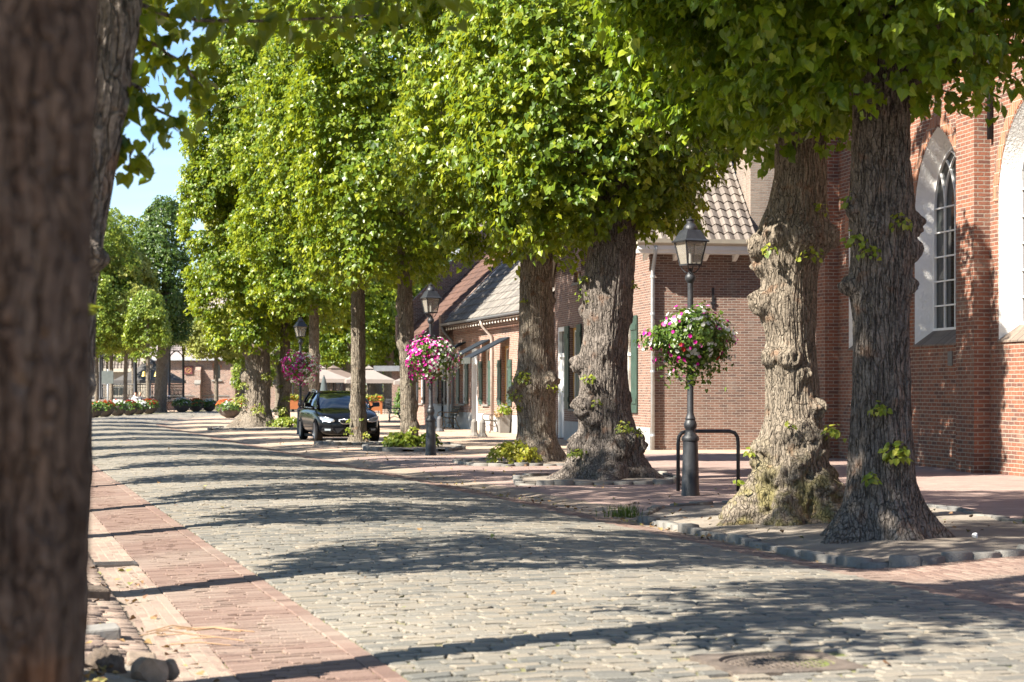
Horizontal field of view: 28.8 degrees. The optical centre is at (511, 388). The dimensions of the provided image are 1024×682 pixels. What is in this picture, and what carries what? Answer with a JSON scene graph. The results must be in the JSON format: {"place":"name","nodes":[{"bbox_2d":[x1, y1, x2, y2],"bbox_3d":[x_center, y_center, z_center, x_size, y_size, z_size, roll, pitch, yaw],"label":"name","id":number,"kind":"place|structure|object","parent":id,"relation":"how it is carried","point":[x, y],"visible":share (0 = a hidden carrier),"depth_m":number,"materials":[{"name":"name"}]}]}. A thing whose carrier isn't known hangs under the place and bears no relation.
{"place":"outdoors","nodes":[
{"label":"outdoors","id":0,"kind":"place"},
{"bbox_2d":[103,352,145,398],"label":"mansard house","id":1,"kind":"structure","parent":0,"point":[118,369],"depth_m":176.00,"materials":[{"name":"beige paint"}]},
{"bbox_2d":[109,0,409,384],"label":"sky","id":2,"kind":"structure","parent":0,"point":[133,201],"materials":[{"name":"blue"}]},
{"bbox_2d":[182,409,749,457],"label":"pavement","id":3,"kind":"structure","parent":0,"point":[478,446],"depth_m":59.93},
{"bbox_2d":[200,26,246,324],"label":"linden tree","id":4,"kind":"object","parent":3,"relation":"on","point":[205,226],"depth_m":87.06,"materials":[{"name":"green plant"}]},
{"bbox_2d":[217,400,241,417],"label":"flower bowl","id":5,"kind":"object","parent":3,"relation":"on","point":[227,409],"visible":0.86,"depth_m":101.62,"materials":[{"name":"concrete"}]},
{"bbox_2d":[207,426,296,429],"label":"kerb","id":6,"kind":"structure","parent":3,"relation":"on","point":[219,428],"depth_m":72.99,"materials":[{"name":"stone"}]},
{"bbox_2d":[224,427,289,428],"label":"tree bed soil","id":7,"kind":"object","parent":3,"relation":"on","point":[260,427],"visible":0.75,"depth_m":74.45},
{"bbox_2d":[174,0,328,427],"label":"linden tree","id":8,"kind":"object","parent":7,"relation":"on","point":[257,335],"visible":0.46,"depth_m":74.53,"materials":[{"name":"green plant"}]},
{"bbox_2d":[213,71,343,426],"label":"linden tree","id":9,"kind":"object","parent":7,"relation":"on","point":[283,405],"visible":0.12,"depth_m":76.09,"materials":[{"name":"green plant"}]},
{"bbox_2d":[266,416,296,427],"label":"shrub","id":10,"kind":"object","parent":7,"relation":"on","point":[285,423],"visible":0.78,"depth_m":75.22,"materials":[{"name":"green plant"}]},
{"bbox_2d":[293,316,307,433],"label":"street lamp","id":11,"kind":"object","parent":3,"relation":"on","point":[300,326],"visible":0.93,"depth_m":65.83,"materials":[{"name":"metal"}]},
{"bbox_2d":[279,349,321,391],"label":"flower basket","id":12,"kind":"object","parent":11,"relation":"attached to","point":[296,372],"visible":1,"depth_m":65.65,"materials":[{"name":"purple plant"}]},
{"bbox_2d":[226,1,388,391],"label":"linden tree","id":13,"kind":"object","parent":3,"relation":"on","point":[311,298],"visible":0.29,"depth_m":70.89,"materials":[{"name":"green plant"}]},
{"bbox_2d":[290,364,346,387],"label":"parasol","id":14,"kind":"object","parent":3,"relation":"on","point":[331,377],"visible":0.29,"depth_m":126.42,"materials":[{"name":"beige fabric"}]},
{"bbox_2d":[327,364,350,390],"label":"parasol","id":15,"kind":"object","parent":3,"relation":"on","point":[334,369],"visible":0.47,"depth_m":137.51,"materials":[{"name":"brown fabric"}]},
{"bbox_2d":[298,389,379,440],"bbox_3d":[-5.080,0.764,58.138,2.180,1.519,4.518,0,0,-15],"label":"parked car","id":16,"kind":"object","parent":3,"relation":"on","point":[322,414],"visible":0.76,"depth_m":56.92,"materials":[{"name":"paint"}]},
{"bbox_2d":[319,271,377,335],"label":"linden tree","id":17,"kind":"object","parent":3,"relation":"on","point":[346,326],"visible":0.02,"depth_m":86.12,"materials":[{"name":"green plant"}]},
{"bbox_2d":[314,440,382,444],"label":"kerb","id":18,"kind":"structure","parent":3,"relation":"on","point":[329,442],"depth_m":52.93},
{"bbox_2d":[344,364,394,411],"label":"parasol","id":19,"kind":"object","parent":3,"relation":"on","point":[372,376],"visible":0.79,"depth_m":124.86,"materials":[{"name":"beige fabric"}]},
{"bbox_2d":[366,394,383,413],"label":"planter trough","id":20,"kind":"object","parent":3,"relation":"on","point":[378,399],"visible":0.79,"depth_m":117.82,"materials":[{"name":"orange plant"}]},
{"bbox_2d":[368,444,454,449],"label":"tree bed soil","id":21,"kind":"object","parent":3,"relation":"on","point":[443,446],"visible":0.3,"depth_m":48.99,"materials":[{"name":"soil"}]},
{"bbox_2d":[277,0,478,435],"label":"linden tree","id":22,"kind":"object","parent":21,"relation":"on","point":[405,237],"visible":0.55,"depth_m":49.75,"materials":[{"name":"green plant"}]},
{"bbox_2d":[381,430,421,449],"bbox_3d":[-2.726,1.285,49.186,1.042,0.536,0.935,0,0,0],"label":"leafy plant","id":23,"kind":"object","parent":21,"relation":"on","point":[401,439],"visible":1,"depth_m":48.96,"materials":[{"name":"green plant"}]},
{"bbox_2d":[412,433,442,446],"bbox_3d":[-2.103,1.324,49.313,0.797,0.473,0.740,0,0,36],"label":"leafy plant","id":24,"kind":"object","parent":21,"relation":"on","point":[422,437],"visible":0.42,"depth_m":49.20,"materials":[{"name":"green plant"}]},
{"bbox_2d":[362,442,465,451],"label":"kerb","id":25,"kind":"structure","parent":3,"relation":"on","point":[386,449],"depth_m":47.93,"materials":[{"name":"stone"}]},
{"bbox_2d":[420,283,441,454],"bbox_3d":[-1.840,-0.401,45.100,0.394,4.015,0.394,0,0,-25],"label":"street lamp","id":26,"kind":"object","parent":3,"relation":"on","point":[430,297],"visible":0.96,"depth_m":45.02,"materials":[{"name":"metal"}]},
{"bbox_2d":[405,332,463,388],"bbox_3d":[-1.773,-0.615,45.103,1.360,1.417,1.387,0,0,0],"label":"flower basket","id":27,"kind":"object","parent":26,"relation":"attached to","point":[420,361],"visible":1,"depth_m":44.80,"materials":[{"name":"pink plant"}]},
{"bbox_2d":[437,406,460,428],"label":"garden bench","id":28,"kind":"object","parent":3,"relation":"on","point":[454,411],"visible":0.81,"depth_m":75.08,"materials":[{"name":"brown metal"}]},
{"bbox_2d":[493,402,511,432],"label":"planter","id":29,"kind":"object","parent":3,"relation":"on","point":[503,421],"visible":0.97,"depth_m":67.04,"materials":[{"name":"grey stone"}]},
{"bbox_2d":[85,453,1023,663],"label":"pavement","id":30,"kind":"structure","parent":0,"point":[993,494],"depth_m":30.02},
{"bbox_2d":[88,585,110,600],"bbox_3d":[-3.020,1.470,14.300,0.220,0.100,0.220,5,1,-30],"label":"granite block","id":31,"kind":"object","parent":30,"relation":"on","point":[98,591],"depth_m":14.23,"materials":[{"name":"stone"}]},
{"bbox_2d":[87,622,120,639],"bbox_3d":[-2.520,1.480,12.000,0.300,0.090,0.200,-4,4,-20],"label":"granite block","id":32,"kind":"object","parent":30,"relation":"on","point":[109,631],"depth_m":11.94,"materials":[{"name":"grey stone"}]},
{"bbox_2d":[139,625,254,645],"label":"dry twigs","id":33,"kind":"object","parent":30,"relation":"on","point":[177,627],"visible":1,"depth_m":11.65,"materials":[{"name":"wood"}]},
{"bbox_2d":[452,458,563,466],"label":"kerb","id":34,"kind":"structure","parent":30,"relation":"on","point":[464,461],"depth_m":38.58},
{"bbox_2d":[470,459,564,463],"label":"tree bed soil","id":35,"kind":"object","parent":30,"relation":"on","point":[484,461],"visible":0.34,"depth_m":39.62,"materials":[{"name":"soil"}]},
{"bbox_2d":[485,439,542,463],"bbox_3d":[0.041,1.249,39.329,1.154,0.514,1.102,0,0,0],"label":"shrub","id":36,"kind":"object","parent":35,"relation":"on","point":[509,451],"visible":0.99,"depth_m":39.08,"materials":[{"name":"green plant"}]},
{"bbox_2d":[389,0,682,461],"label":"linden tree","id":37,"kind":"object","parent":35,"relation":"on","point":[532,390],"visible":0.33,"depth_m":39.96,"materials":[{"name":"green plant"}]},
{"bbox_2d":[522,475,668,482],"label":"tree bed soil","id":38,"kind":"object","parent":30,"relation":"on","point":[531,479],"visible":0.26,"depth_m":31.73,"materials":[{"name":"soil"}]},
{"bbox_2d":[436,0,753,480],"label":"linden tree","id":39,"kind":"object","parent":38,"relation":"on","point":[627,181],"visible":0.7,"depth_m":31.82,"materials":[{"name":"green plant"}]},
{"bbox_2d":[512,471,680,485],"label":"kerb","id":40,"kind":"structure","parent":30,"relation":"on","point":[519,481],"depth_m":31.00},
{"bbox_2d":[672,216,708,495],"bbox_3d":[2.500,-0.410,27.900,0.394,4.015,0.394,0,0,-25],"label":"street lamp","id":41,"kind":"object","parent":30,"relation":"on","point":[690,241],"visible":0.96,"depth_m":27.82,"materials":[{"name":"metal"}]},
{"bbox_2d":[633,300,738,392],"bbox_3d":[2.527,-0.588,27.941,1.415,1.311,1.413,0,0,37],"label":"flower basket","id":42,"kind":"object","parent":41,"relation":"attached to","point":[681,338],"visible":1,"depth_m":27.65,"materials":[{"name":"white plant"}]},
{"bbox_2d":[676,429,739,490],"bbox_3d":[2.860,1.069,29.025,0.935,0.962,0.063,0,0,-4],"label":"hoop rail","id":43,"kind":"object","parent":30,"relation":"on","point":[681,433],"visible":0.83,"depth_m":29.01,"materials":[{"name":"metal"}]},
{"bbox_2d":[648,504,1023,561],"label":"tree bed soil","id":44,"kind":"object","parent":30,"relation":"on","point":[997,535],"visible":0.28,"depth_m":19.91,"materials":[{"name":"soil"}]},
{"bbox_2d":[551,0,998,525],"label":"linden tree","id":45,"kind":"object","parent":44,"relation":"on","point":[793,475],"visible":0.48,"depth_m":21.75,"materials":[{"name":"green plant"}]},
{"bbox_2d":[579,0,1023,543],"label":"linden tree","id":46,"kind":"object","parent":44,"relation":"on","point":[900,65],"visible":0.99,"depth_m":19.12,"materials":[{"name":"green plant"}]},
{"bbox_2d":[92,409,1023,681],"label":"road","id":47,"kind":"structure","parent":0,"point":[460,579],"depth_m":14.53,"materials":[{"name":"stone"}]},
{"bbox_2d":[92,401,104,417],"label":"flower bowl","id":48,"kind":"object","parent":47,"relation":"on","point":[98,409],"visible":0.5,"depth_m":101.68,"materials":[{"name":"concrete"}]},
{"bbox_2d":[97,399,116,416],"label":"flower bowl","id":49,"kind":"object","parent":47,"relation":"on","point":[109,407],"visible":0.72,"depth_m":105.71,"materials":[{"name":"concrete"}]},
{"bbox_2d":[102,369,112,400],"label":"traffic sign","id":50,"kind":"object","parent":47,"relation":"on","point":[107,377],"visible":0.82,"depth_m":112.98,"materials":[{"name":"metal"}]},
{"bbox_2d":[110,399,129,415],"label":"flower bowl","id":51,"kind":"object","parent":47,"relation":"on","point":[121,408],"visible":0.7,"depth_m":109.68,"materials":[{"name":"concrete"}]},
{"bbox_2d":[124,399,139,414],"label":"flower bowl","id":52,"kind":"object","parent":47,"relation":"on","point":[133,406],"visible":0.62,"depth_m":112.71,"materials":[{"name":"concrete"}]},
{"bbox_2d":[143,398,159,413],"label":"flower bowl","id":53,"kind":"object","parent":47,"relation":"on","point":[153,405],"visible":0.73,"depth_m":119.18,"materials":[{"name":"concrete"}]},
{"bbox_2d":[171,397,192,411],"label":"flower bowl","id":54,"kind":"object","parent":47,"relation":"on","point":[181,404],"visible":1,"depth_m":128.12,"materials":[{"name":"concrete"}]},
{"bbox_2d":[189,398,204,411],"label":"flower bowl","id":55,"kind":"object","parent":47,"relation":"on","point":[198,404],"visible":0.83,"depth_m":130.65,"materials":[{"name":"concrete"}]},
{"bbox_2d":[203,398,216,411],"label":"flower bowl","id":56,"kind":"object","parent":47,"relation":"on","point":[209,405],"visible":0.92,"depth_m":131.68,"materials":[{"name":"concrete"}]},
{"bbox_2d":[167,415,856,567],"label":"gutter sand","id":57,"kind":"structure","parent":47,"relation":"on","point":[417,474],"depth_m":33.22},
{"bbox_2d":[83,438,1016,681],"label":"fallen leaves","id":58,"kind":"object","parent":47,"relation":"on","point":[101,679],"visible":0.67,"depth_m":18.56,"materials":[{"name":"brown plant"}]},
{"bbox_2d":[90,417,1023,681],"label":"brick road edge","id":59,"kind":"object","parent":47,"relation":"on","point":[206,585],"visible":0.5,"depth_m":15.39,"materials":[{"name":"brick"}]},
{"bbox_2d":[690,650,867,676],"bbox_3d":[1.385,1.452,10.400,0.740,0.066,0.740,0,0,-15],"label":"manhole cover","id":60,"kind":"object","parent":47,"relation":"on","point":[766,663],"visible":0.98,"depth_m":10.40,"materials":[{"name":"grey metal"}]},
{"bbox_3d":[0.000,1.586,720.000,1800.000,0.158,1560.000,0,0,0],"label":"ground","id":61,"kind":"structure","parent":0,"visible":0},
{"bbox_2d":[94,211,143,401],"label":"broadleaf tree","id":62,"kind":"object","parent":61,"relation":"on","point":[113,228],"visible":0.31,"depth_m":122.88,"materials":[{"name":"green plant"}]},
{"bbox_2d":[103,206,137,398],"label":"broadleaf tree","id":63,"kind":"object","parent":61,"relation":"on","point":[119,216],"visible":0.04,"depth_m":164.65,"materials":[{"name":"green plant"}]},
{"bbox_2d":[104,233,149,400],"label":"broadleaf tree","id":64,"kind":"object","parent":61,"relation":"on","point":[111,394],"visible":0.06,"depth_m":126.88,"materials":[{"name":"green plant"}]},
{"bbox_2d":[96,247,166,401],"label":"broadleaf tree","id":65,"kind":"object","parent":61,"relation":"on","point":[147,271],"visible":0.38,"depth_m":123.80,"materials":[{"name":"green plant"}]},
{"bbox_2d":[116,215,160,398],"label":"broadleaf tree","id":66,"kind":"object","parent":61,"relation":"on","point":[128,221],"visible":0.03,"depth_m":149.55,"materials":[{"name":"green plant"}]},
{"bbox_2d":[121,286,172,413],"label":"broadleaf tree","id":67,"kind":"object","parent":61,"relation":"on","point":[146,303],"visible":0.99,"depth_m":120.52,"materials":[{"name":"green plant"}]},
{"bbox_2d":[113,358,185,382],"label":"parasol","id":68,"kind":"object","parent":61,"relation":"on","point":[142,379],"visible":0.27,"depth_m":150.88,"materials":[{"name":"grey fabric"}]},
{"bbox_2d":[89,511,239,681],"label":"gutter","id":69,"kind":"object","parent":61,"relation":"on","point":[195,654],"visible":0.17,"depth_m":13.77,"materials":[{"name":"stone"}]},
{"bbox_2d":[93,561,137,567],"bbox_3d":[-3.502,1.548,17.529,0.390,0.034,0.360,0,0,-15],"label":"drain grate","id":70,"kind":"object","parent":69,"relation":"in","point":[109,564],"visible":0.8,"depth_m":17.42,"materials":[{"name":"metal"}]},
{"bbox_2d":[165,659,179,680],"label":"rock","id":71,"kind":"object","parent":69,"relation":"on","point":[174,671],"visible":0.68,"depth_m":10.47,"materials":[{"name":"stone"}]},
{"bbox_2d":[133,195,197,411],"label":"broadleaf tree","id":72,"kind":"object","parent":61,"relation":"on","point":[156,247],"visible":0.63,"depth_m":128.06,"materials":[{"name":"green plant"}]},
{"bbox_2d":[180,303,244,410],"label":"broadleaf tree","id":73,"kind":"object","parent":61,"relation":"on","point":[196,346],"visible":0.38,"depth_m":137.84,"materials":[{"name":"green plant"}]},
{"bbox_2d":[212,301,279,398],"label":"broadleaf tree","id":74,"kind":"object","parent":61,"relation":"on","point":[242,361],"visible":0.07,"depth_m":140.21,"materials":[{"name":"green plant"}]},
{"bbox_2d":[150,293,345,408],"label":"chapel","id":75,"kind":"structure","parent":61,"relation":"on","point":[199,383],"depth_m":162.00,"materials":[{"name":"brick"}]},
{"bbox_2d":[230,359,277,393],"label":"broadleaf tree","id":76,"kind":"object","parent":61,"relation":"on","point":[237,380],"visible":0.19,"depth_m":149.38,"materials":[{"name":"green plant"}]},
{"bbox_2d":[231,300,295,408],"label":"broadleaf tree","id":77,"kind":"object","parent":61,"relation":"on","point":[275,357],"visible":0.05,"depth_m":159.75,"materials":[{"name":"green plant"}]},
{"bbox_2d":[278,298,369,370],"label":"broadleaf tree","id":78,"kind":"object","parent":61,"relation":"on","point":[304,349],"visible":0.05,"depth_m":147.75,"materials":[{"name":"green plant"}]},
{"bbox_2d":[298,251,397,390],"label":"broadleaf tree","id":79,"kind":"object","parent":61,"relation":"on","point":[373,339],"visible":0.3,"depth_m":145.80,"materials":[{"name":"green plant"}]},
{"bbox_2d":[325,280,424,405],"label":"broadleaf tree","id":80,"kind":"object","parent":61,"relation":"on","point":[375,388],"visible":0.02,"depth_m":151.35,"materials":[{"name":"green plant"}]},
{"bbox_2d":[346,252,427,408],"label":"broadleaf tree","id":81,"kind":"object","parent":61,"relation":"on","point":[387,387],"visible":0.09,"depth_m":148.05,"materials":[{"name":"green plant"}]},
{"bbox_2d":[374,366,399,410],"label":"kiosk","id":82,"kind":"object","parent":61,"relation":"on","point":[395,370],"visible":0.06,"depth_m":134.00,"materials":[{"name":"brick"}]},
{"bbox_2d":[395,229,554,426],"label":"terraced house","id":83,"kind":"structure","parent":61,"relation":"on","point":[456,290],"depth_m":84.35,"materials":[{"name":"brick"}]},
{"bbox_2d":[439,251,554,433],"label":"terraced house","id":84,"kind":"structure","parent":61,"relation":"on","point":[485,371],"depth_m":71.71,"materials":[{"name":"brick"}]},
{"bbox_2d":[472,349,476,419],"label":"door","id":85,"kind":"structure","parent":84,"relation":"in","point":[474,360],"depth_m":73.50,"materials":[{"name":"grey paint"}]},
{"bbox_2d":[446,316,517,330],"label":"string light","id":86,"kind":"object","parent":84,"relation":"hanging from","point":[483,323],"visible":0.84,"depth_m":69.79,"materials":[{"name":"white metal"}]},
{"bbox_2d":[481,349,488,405],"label":"window","id":87,"kind":"structure","parent":84,"relation":"in","point":[487,351],"depth_m":71.61,"materials":[{"name":"white paint"}]},
{"bbox_2d":[502,346,508,406],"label":"window","id":88,"kind":"structure","parent":84,"relation":"in","point":[506,347],"depth_m":68.60,"materials":[{"name":"paint"}]},
{"bbox_2d":[552,131,815,449],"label":"corner house","id":89,"kind":"structure","parent":61,"relation":"on","point":[727,282],"depth_m":48.78,"materials":[{"name":"brick"}]},
{"bbox_2d":[558,327,563,437],"bbox_3d":[1.547,-0.190,59.501,0.150,3.320,1.000,0,0,-10],"label":"door","id":90,"kind":"structure","parent":89,"relation":"in","point":[560,329],"depth_m":59.89,"materials":[{"name":"white paint"}]},
{"bbox_2d":[567,328,575,411],"bbox_3d":[1.837,-0.565,57.574,0.230,2.430,1.200,0,0,-10],"label":"window","id":91,"kind":"structure","parent":89,"relation":"in","point":[574,329],"depth_m":58.05,"materials":[{"name":"paint"}]},
{"bbox_2d":[628,328,632,414],"bbox_3d":[2.988,-0.585,50.902,0.230,2.470,1.300,0,0,-10],"label":"window","id":92,"kind":"structure","parent":89,"relation":"in","point":[629,346],"depth_m":51.21,"materials":[{"name":"paint"}]},
{"bbox_2d":[637,500,1023,568],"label":"kerb","id":93,"kind":"structure","parent":61,"relation":"on","point":[845,560],"depth_m":18.30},
{"bbox_2d":[595,503,652,517],"bbox_3d":[1.300,1.405,23.317,0.683,0.191,0.463,0,0,24],"label":"grass tuft","id":94,"kind":"object","parent":93,"relation":"on","point":[629,512],"visible":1,"depth_m":23.26,"materials":[{"name":"plant"}]},
{"bbox_2d":[816,3,1023,475],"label":"church","id":95,"kind":"structure","parent":61,"relation":"on","point":[967,344],"depth_m":35.79,"materials":[{"name":"brick"}]},
{"bbox_2d":[845,183,852,350],"bbox_3d":[7.547,-3.016,41.295,0.430,4.412,2.710,0,0,-10],"label":"window","id":96,"kind":"structure","parent":95,"relation":"in","point":[846,218],"depth_m":42.36,"materials":[{"name":"glass"}]},
{"bbox_2d":[913,114,955,346],"bbox_3d":[8.213,-3.016,37.589,0.430,4.413,2.780,0,0,-10],"label":"window","id":97,"kind":"structure","parent":95,"relation":"in","point":[935,270],"depth_m":38.34,"materials":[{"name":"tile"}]},
{"bbox_2d":[993,84,1023,342],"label":"window","id":98,"kind":"structure","parent":95,"relation":"in","point":[1010,189],"depth_m":34.78,"materials":[{"name":"stone"}]},
{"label":"pavement","id":99,"kind":"structure","parent":0,"visible":0},
{"bbox_2d":[0,0,97,681],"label":"linden tree","id":100,"kind":"object","parent":99,"relation":"on","point":[48,74],"visible":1,"depth_m":2.89,"materials":[{"name":"brown plant"}]},
{"bbox_2d":[83,658,144,681],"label":"tree bed soil","id":101,"kind":"object","parent":99,"relation":"on","point":[124,677],"visible":0.12,"depth_m":10.25,"materials":[{"name":"soil"}]},
{"bbox_2d":[84,645,126,673],"bbox_3d":[-2.136,1.468,10.449,0.225,0.242,0.215,0,0,0],"label":"rock","id":102,"kind":"object","parent":101,"relation":"on","point":[103,655],"visible":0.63,"depth_m":10.39,"materials":[{"name":"stone"}]},
{"bbox_2d":[130,657,168,681],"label":"rock","id":103,"kind":"object","parent":101,"relation":"on","point":[145,669],"visible":0.99,"depth_m":10.27,"materials":[{"name":"stone"}]},
{"bbox_2d":[83,0,483,671],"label":"linden tree","id":104,"kind":"object","parent":101,"relation":"on","point":[121,94],"visible":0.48,"depth_m":10.23,"materials":[{"name":"green plant"}]},
{"bbox_2d":[92,342,188,409],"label":"gazebo","id":105,"kind":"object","parent":99,"relation":"on","point":[175,391],"visible":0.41,"depth_m":139.42,"materials":[{"name":"metal"}]},
{"bbox_2d":[126,651,155,665],"bbox_3d":[-2.040,1.520,10.950,0.160,0.100,0.280,5,3,-12],"label":"granite block","id":106,"kind":"object","parent":99,"relation":"on","point":[132,657],"depth_m":10.97,"materials":[{"name":"stone"}]},
{"bbox_2d":[132,0,188,95],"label":"linden tree","id":107,"kind":"object","parent":99,"relation":"on","point":[143,74],"depth_m":20.44,"materials":[{"name":"green plant"}]},
{"bbox_2d":[136,0,191,101],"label":"linden tree","id":108,"kind":"object","parent":99,"relation":"on","point":[160,20],"depth_m":15.03,"materials":[{"name":"green plant"}]},
{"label":"tree bed soil","id":109,"kind":"structure","parent":0,"visible":0},
{"bbox_2d":[249,0,447,441],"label":"linden tree","id":110,"kind":"object","parent":109,"relation":"on","point":[279,188],"visible":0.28,"depth_m":53.35,"materials":[{"name":"green plant"}]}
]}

